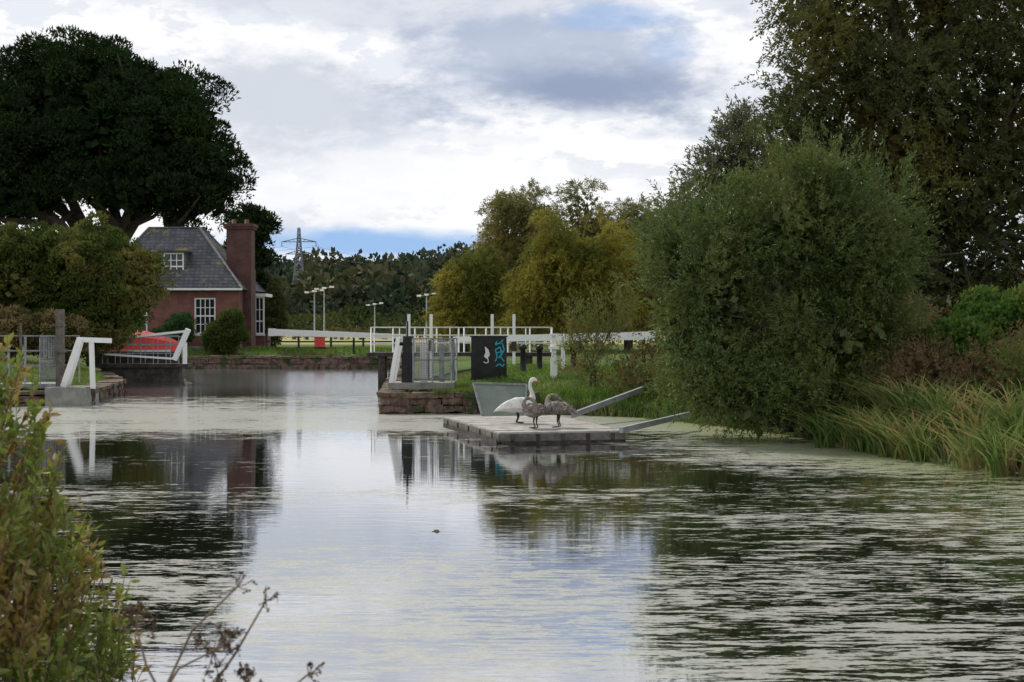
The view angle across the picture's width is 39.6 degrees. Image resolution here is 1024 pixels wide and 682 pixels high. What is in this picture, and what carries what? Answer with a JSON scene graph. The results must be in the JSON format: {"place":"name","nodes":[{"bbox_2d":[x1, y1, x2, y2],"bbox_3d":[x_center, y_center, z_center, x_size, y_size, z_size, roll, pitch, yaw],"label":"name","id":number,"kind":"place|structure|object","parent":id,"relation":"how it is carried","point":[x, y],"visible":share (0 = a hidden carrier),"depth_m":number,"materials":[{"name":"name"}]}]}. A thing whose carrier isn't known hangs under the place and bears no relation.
{"place":"outdoors","nodes":[
{"label":"outdoors","id":0,"kind":"place"},
{"bbox_2d":[0,369,1023,681],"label":"canal water","id":1,"kind":"structure","parent":0,"point":[324,503],"depth_m":15.57,"materials":[{"name":"grey liquid"}]},
{"bbox_2d":[86,330,180,365],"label":"covered boat","id":2,"kind":"object","parent":1,"relation":"on","point":[149,349],"visible":0.28,"depth_m":65.46,"materials":[{"name":"red fabric"}]},
{"bbox_2d":[183,378,191,384],"bbox_3d":[-13.231,1.681,58.049,0.220,0.304,0.616,-1,1,-45],"label":"mallard duck","id":3,"kind":"object","parent":1,"relation":"on","point":[186,382],"visible":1,"depth_m":57.98},
{"bbox_2d":[443,415,625,443],"bbox_3d":[0.367,1.978,31.722,2.828,0.309,5.338,0,1,-15],"label":"wooden pontoon","id":4,"kind":"object","parent":1,"relation":"on","point":[501,429],"visible":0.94,"depth_m":29.93,"materials":[{"name":"grey wood"}]},
{"bbox_2d":[472,382,527,415],"bbox_3d":[-0.273,1.530,36.734,1.454,0.930,0.690,0,1,-8],"label":"ramp board","id":5,"kind":"object","parent":4,"relation":"on","point":[491,397],"visible":0.64,"depth_m":36.81,"materials":[{"name":"metal"}]},
{"bbox_2d":[494,377,539,422],"bbox_3d":[0.104,1.316,31.613,1.029,1.018,0.464,0,1,0],"label":"adult swan","id":6,"kind":"object","parent":4,"relation":"on","point":[513,405],"visible":0.87,"depth_m":31.51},
{"bbox_2d":[522,397,551,428],"bbox_3d":[0.524,1.506,30.013,0.646,0.672,0.439,0,1,0],"label":"cygnet","id":7,"kind":"object","parent":4,"relation":"on","point":[534,410],"visible":1,"depth_m":29.86},
{"bbox_2d":[545,393,576,426],"bbox_3d":[1.044,1.480,30.323,0.693,0.718,0.444,0,1,0],"label":"cygnet","id":8,"kind":"object","parent":4,"relation":"on","point":[559,407],"visible":0.99,"depth_m":30.19},
{"bbox_2d":[0,0,1023,270],"label":"sky","id":9,"kind":"structure","parent":0,"point":[371,126],"materials":[{"name":"white"}]},
{"bbox_2d":[1,278,1023,471],"bbox_3d":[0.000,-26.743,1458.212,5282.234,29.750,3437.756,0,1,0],"label":"ground","id":10,"kind":"structure","parent":0,"point":[463,363],"depth_m":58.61,"materials":[{"name":"green plant"}]},
{"bbox_2d":[0,303,93,361],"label":"brown scrub","id":11,"kind":"object","parent":10,"relation":"on","point":[35,323],"visible":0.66,"depth_m":57.46,"materials":[{"name":"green plant"}]},
{"bbox_2d":[0,309,111,405],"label":"lock gate platform","id":12,"kind":"structure","parent":10,"relation":"on","point":[61,391],"depth_m":43.49,"materials":[{"name":"white paint"}]},
{"bbox_2d":[0,369,125,406],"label":"stone quay wall","id":13,"kind":"structure","parent":10,"relation":"on","point":[111,385],"depth_m":46.94,"materials":[{"name":"brown stone"}]},
{"bbox_2d":[0,332,151,681],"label":"foreground privet bush","id":14,"kind":"object","parent":10,"relation":"on","point":[27,572],"visible":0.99,"depth_m":4.62,"materials":[{"name":"green plant"}]},
{"bbox_2d":[0,210,177,364],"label":"round hawthorn tree","id":15,"kind":"object","parent":10,"relation":"on","point":[97,276],"visible":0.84,"depth_m":60.52,"materials":[{"name":"green plant"}]},
{"bbox_2d":[0,24,258,239],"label":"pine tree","id":16,"kind":"object","parent":10,"relation":"on","point":[117,130],"visible":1,"depth_m":101.56,"materials":[{"name":"green plant"}]},
{"bbox_2d":[95,328,191,381],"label":"lock gate","id":17,"kind":"structure","parent":10,"relation":"on","point":[150,372],"depth_m":61.45,"materials":[{"name":"white paint"}]},
{"bbox_2d":[149,311,197,349],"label":"garden shrub","id":18,"kind":"object","parent":10,"relation":"on","point":[180,321],"visible":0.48,"depth_m":84.40,"materials":[{"name":"green plant"}]},
{"bbox_2d":[147,290,258,349],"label":"walls","id":19,"kind":"structure","parent":10,"relation":"on","point":[180,301],"depth_m":86.98,"materials":[{"name":"red brick"}]},
{"bbox_2d":[138,312,146,330],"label":"sash window","id":20,"kind":"structure","parent":19,"relation":"attached to","point":[145,327],"depth_m":87.15,"materials":[{"name":"white paint"}]},
{"bbox_2d":[133,227,265,292],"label":"roof","id":21,"kind":"structure","parent":19,"relation":"on","point":[208,268],"depth_m":88.23,"materials":[{"name":"tile"}]},
{"bbox_2d":[158,250,191,270],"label":"dormer","id":22,"kind":"object","parent":21,"relation":"on","point":[186,254],"visible":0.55,"depth_m":87.50,"materials":[{"name":"stone"}]},
{"bbox_2d":[163,253,183,269],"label":"dormer window","id":23,"kind":"structure","parent":22,"relation":"in","point":[176,260],"depth_m":87.63,"materials":[{"name":"white wood"}]},
{"bbox_2d":[193,298,215,335],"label":"sash window","id":24,"kind":"structure","parent":19,"relation":"attached to","point":[204,311],"depth_m":87.14,"materials":[{"name":"white paint"}]},
{"bbox_2d":[113,571,324,681],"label":"dried hogweed","id":25,"kind":"object","parent":10,"relation":"on","point":[229,633],"visible":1,"depth_m":3.00,"materials":[{"name":"brown plant"}]},
{"bbox_2d":[199,307,251,354],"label":"garden shrub","id":26,"kind":"object","parent":10,"relation":"on","point":[226,331],"visible":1,"depth_m":82.45,"materials":[{"name":"green plant"}]},
{"bbox_2d":[223,219,257,346],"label":"chimney","id":27,"kind":"object","parent":10,"relation":"on","point":[240,250],"visible":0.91,"depth_m":88.39,"materials":[{"name":"brick"}]},
{"bbox_2d":[221,201,283,293],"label":"pine tree","id":28,"kind":"object","parent":10,"relation":"on","point":[265,221],"visible":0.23,"depth_m":97.23,"materials":[{"name":"green plant"}]},
{"bbox_2d":[256,294,271,346],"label":"bay","id":29,"kind":"object","parent":10,"relation":"on","point":[260,340],"visible":0.46,"depth_m":91.21,"materials":[{"name":"white paint"}]},
{"bbox_2d":[256,297,264,335],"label":"bay window","id":30,"kind":"structure","parent":29,"relation":"in","point":[260,316],"depth_m":91.28,"materials":[{"name":"white wood"}]},
{"bbox_2d":[263,277,289,346],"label":"conifer shrub","id":31,"kind":"object","parent":10,"relation":"on","point":[276,317],"visible":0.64,"depth_m":96.43,"materials":[{"name":"green plant"}]},
{"bbox_2d":[181,355,392,368],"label":"stone quay wall","id":32,"kind":"structure","parent":10,"relation":"on","point":[293,362],"depth_m":80.13,"materials":[{"name":"brown stone"}]},
{"bbox_2d":[304,289,323,330],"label":"floodlight mast","id":33,"kind":"object","parent":10,"relation":"on","point":[314,291],"visible":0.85,"depth_m":151.91,"materials":[{"name":"metal"}]},
{"bbox_2d":[314,337,325,348],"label":"lifebuoy box","id":34,"kind":"object","parent":10,"relation":"on","point":[319,342],"visible":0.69,"depth_m":86.01,"materials":[{"name":"red plastic"}]},
{"bbox_2d":[314,286,333,330],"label":"floodlight mast","id":35,"kind":"object","parent":10,"relation":"on","point":[324,288],"visible":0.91,"depth_m":149.91,"materials":[{"name":"metal"}]},
{"bbox_2d":[265,334,391,347],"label":"timber fence","id":36,"kind":"object","parent":10,"relation":"on","point":[299,341],"visible":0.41,"depth_m":87.97,"materials":[{"name":"wood"}]},
{"bbox_2d":[268,328,405,353],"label":"lock balance beam","id":37,"kind":"structure","parent":10,"relation":"on","point":[286,332],"depth_m":83.41,"materials":[{"name":"white paint"}]},
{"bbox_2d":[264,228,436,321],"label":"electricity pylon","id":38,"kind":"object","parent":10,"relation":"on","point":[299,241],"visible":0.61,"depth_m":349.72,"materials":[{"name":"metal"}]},
{"bbox_2d":[366,302,382,326],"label":"floodlight mast","id":39,"kind":"object","parent":10,"relation":"on","point":[374,304],"visible":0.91,"depth_m":169.91,"materials":[{"name":"metal"}]},
{"bbox_2d":[388,321,456,388],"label":"lock gate platform","id":40,"kind":"structure","parent":10,"relation":"on","point":[408,361],"depth_m":40.33,"materials":[{"name":"white paint"}]},
{"bbox_2d":[417,293,435,339],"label":"floodlight mast","id":41,"kind":"object","parent":10,"relation":"on","point":[426,295],"visible":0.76,"depth_m":149.91,"materials":[{"name":"metal"}]},
{"bbox_2d":[376,358,539,413],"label":"stone quay wall","id":42,"kind":"structure","parent":10,"relation":"on","point":[398,401],"depth_m":38.90,"materials":[{"name":"brown stone"}]},
{"bbox_2d":[367,314,552,390],"bbox_3d":[-1.850,0.688,52.460,6.900,3.340,1.700,0,1,0],"label":"lock gate footbridge","id":43,"kind":"object","parent":10,"relation":"on","point":[382,366],"visible":0.55,"depth_m":51.98,"materials":[{"name":"white paint"}]},
{"bbox_2d":[413,245,516,351],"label":"golden willow tree","id":44,"kind":"object","parent":10,"relation":"on","point":[466,292],"visible":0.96,"depth_m":79.31,"materials":[{"name":"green plant"}]},
{"bbox_2d":[470,336,507,381],"bbox_3d":[-0.690,0.600,42.563,1.140,1.520,0.170,0,1,0],"label":"notice board","id":45,"kind":"object","parent":10,"relation":"on","point":[488,356],"visible":0.94,"depth_m":42.51,"materials":[{"name":"black paint"}]},
{"bbox_2d":[463,177,566,349],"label":"willow tree","id":46,"kind":"object","parent":10,"relation":"on","point":[505,211],"visible":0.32,"depth_m":85.16,"materials":[{"name":"green plant"}]},
{"bbox_2d":[519,344,526,371],"bbox_3d":[0.350,0.622,45.009,0.240,1.060,0.228,0,1,0],"label":"mooring bollard","id":47,"kind":"object","parent":10,"relation":"on","point":[522,347],"visible":0.88,"depth_m":44.94,"materials":[{"name":"black metal"}]},
{"bbox_2d":[286,301,776,336],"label":"hedgerow trees","id":48,"kind":"object","parent":10,"relation":"on","point":[380,321],"visible":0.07,"depth_m":197.57,"materials":[{"name":"green plant"}]},
{"bbox_2d":[263,241,807,330],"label":"distant hill woodland","id":49,"kind":"object","parent":10,"relation":"on","point":[393,283],"visible":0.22,"depth_m":316.99,"materials":[{"name":"green plant"}]},
{"bbox_2d":[536,345,542,369],"bbox_3d":[0.900,0.599,46.509,0.240,0.960,0.228,0,1,0],"label":"mooring bollard","id":50,"kind":"object","parent":10,"relation":"on","point":[539,348],"visible":0.88,"depth_m":46.43,"materials":[{"name":"black metal"}]},
{"bbox_2d":[549,334,558,377],"bbox_3d":[1.250,0.521,42.508,0.300,1.480,0.280,0,1,0],"label":"lock mooring post","id":51,"kind":"object","parent":10,"relation":"on","point":[553,347],"visible":0.91,"depth_m":42.41,"materials":[{"name":"white paint"}]},
{"bbox_2d":[453,330,661,369],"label":"lock balance beam","id":52,"kind":"structure","parent":10,"relation":"on","point":[547,337],"depth_m":45.08,"materials":[{"name":"white paint"}]},
{"bbox_2d":[510,176,618,350],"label":"willow tree","id":53,"kind":"object","parent":10,"relation":"on","point":[576,198],"visible":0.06,"depth_m":84.15,"materials":[{"name":"green plant"}]},
{"bbox_2d":[493,207,652,352],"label":"golden willow tree","id":54,"kind":"object","parent":10,"relation":"on","point":[559,265],"visible":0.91,"depth_m":75.28,"materials":[{"name":"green plant"}]},
{"bbox_2d":[570,342,576,367],"bbox_3d":[2.000,0.513,46.008,0.240,0.960,0.228,0,1,0],"label":"mooring bollard","id":55,"kind":"object","parent":10,"relation":"on","point":[572,358],"visible":0.35,"depth_m":45.94,"materials":[{"name":"black paint"}]},
{"bbox_2d":[547,268,641,390],"bbox_3d":[2.360,-0.224,40.109,2.871,3.819,2.057,0,1,0],"label":"willow sapling","id":56,"kind":"object","parent":10,"relation":"on","point":[588,336],"visible":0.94,"depth_m":40.09,"materials":[{"name":"green plant"}]},
{"bbox_2d":[281,289,949,346],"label":"field edge shrubs","id":57,"kind":"object","parent":10,"relation":"on","point":[335,338],"visible":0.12,"depth_m":153.16,"materials":[{"name":"green plant"}]},
{"bbox_2d":[571,387,690,432],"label":"gangway rails","id":58,"kind":"object","parent":10,"relation":"on","point":[622,429],"visible":0.82,"depth_m":34.13,"materials":[{"name":"metal"}]},
{"bbox_2d":[570,192,692,349],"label":"willow tree","id":59,"kind":"object","parent":10,"relation":"on","point":[628,344],"visible":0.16,"depth_m":82.33,"materials":[{"name":"green plant"}]},
{"bbox_2d":[596,303,800,408],"bbox_3d":[4.938,0.409,37.699,6.068,3.150,5.673,0,1,30],"label":"bank scrub","id":60,"kind":"object","parent":10,"relation":"on","point":[634,374],"visible":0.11,"depth_m":38.48,"materials":[{"name":"green plant"}]},
{"bbox_2d":[640,93,803,318],"bbox_3d":[10.031,-4.630,60.000,7.821,11.819,7.307,0,1,35],"label":"grey willow tree","id":61,"kind":"object","parent":10,"relation":"on","point":[736,117],"visible":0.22,"depth_m":59.43,"materials":[{"name":"green plant"}]},
{"bbox_2d":[611,110,957,442],"bbox_3d":[5.884,-1.433,30.548,7.535,7.133,4.695,0,1,0],"label":"willow bush","id":62,"kind":"object","parent":10,"relation":"on","point":[807,230],"visible":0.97,"depth_m":29.92,"materials":[{"name":"green plant"}]},
{"bbox_2d":[726,0,1023,326],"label":"tall willow tree","id":63,"kind":"object","parent":10,"relation":"on","point":[900,83],"visible":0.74,"depth_m":46.36,"materials":[{"name":"green plant"}]},
{"bbox_2d":[732,369,1023,476],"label":"reed bed","id":64,"kind":"object","parent":10,"relation":"on","point":[880,436],"visible":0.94,"depth_m":25.57,"materials":[{"name":"green plant"}]},
{"bbox_2d":[825,288,1023,416],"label":"bank scrub","id":65,"kind":"object","parent":10,"relation":"on","point":[1008,357],"visible":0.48,"depth_m":28.49,"materials":[{"name":"green plant"}]},
{"bbox_2d":[921,281,1023,380],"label":"bramble bush","id":66,"kind":"object","parent":10,"relation":"on","point":[984,309],"visible":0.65,"depth_m":30.26,"materials":[{"name":"green plant"}]}
]}

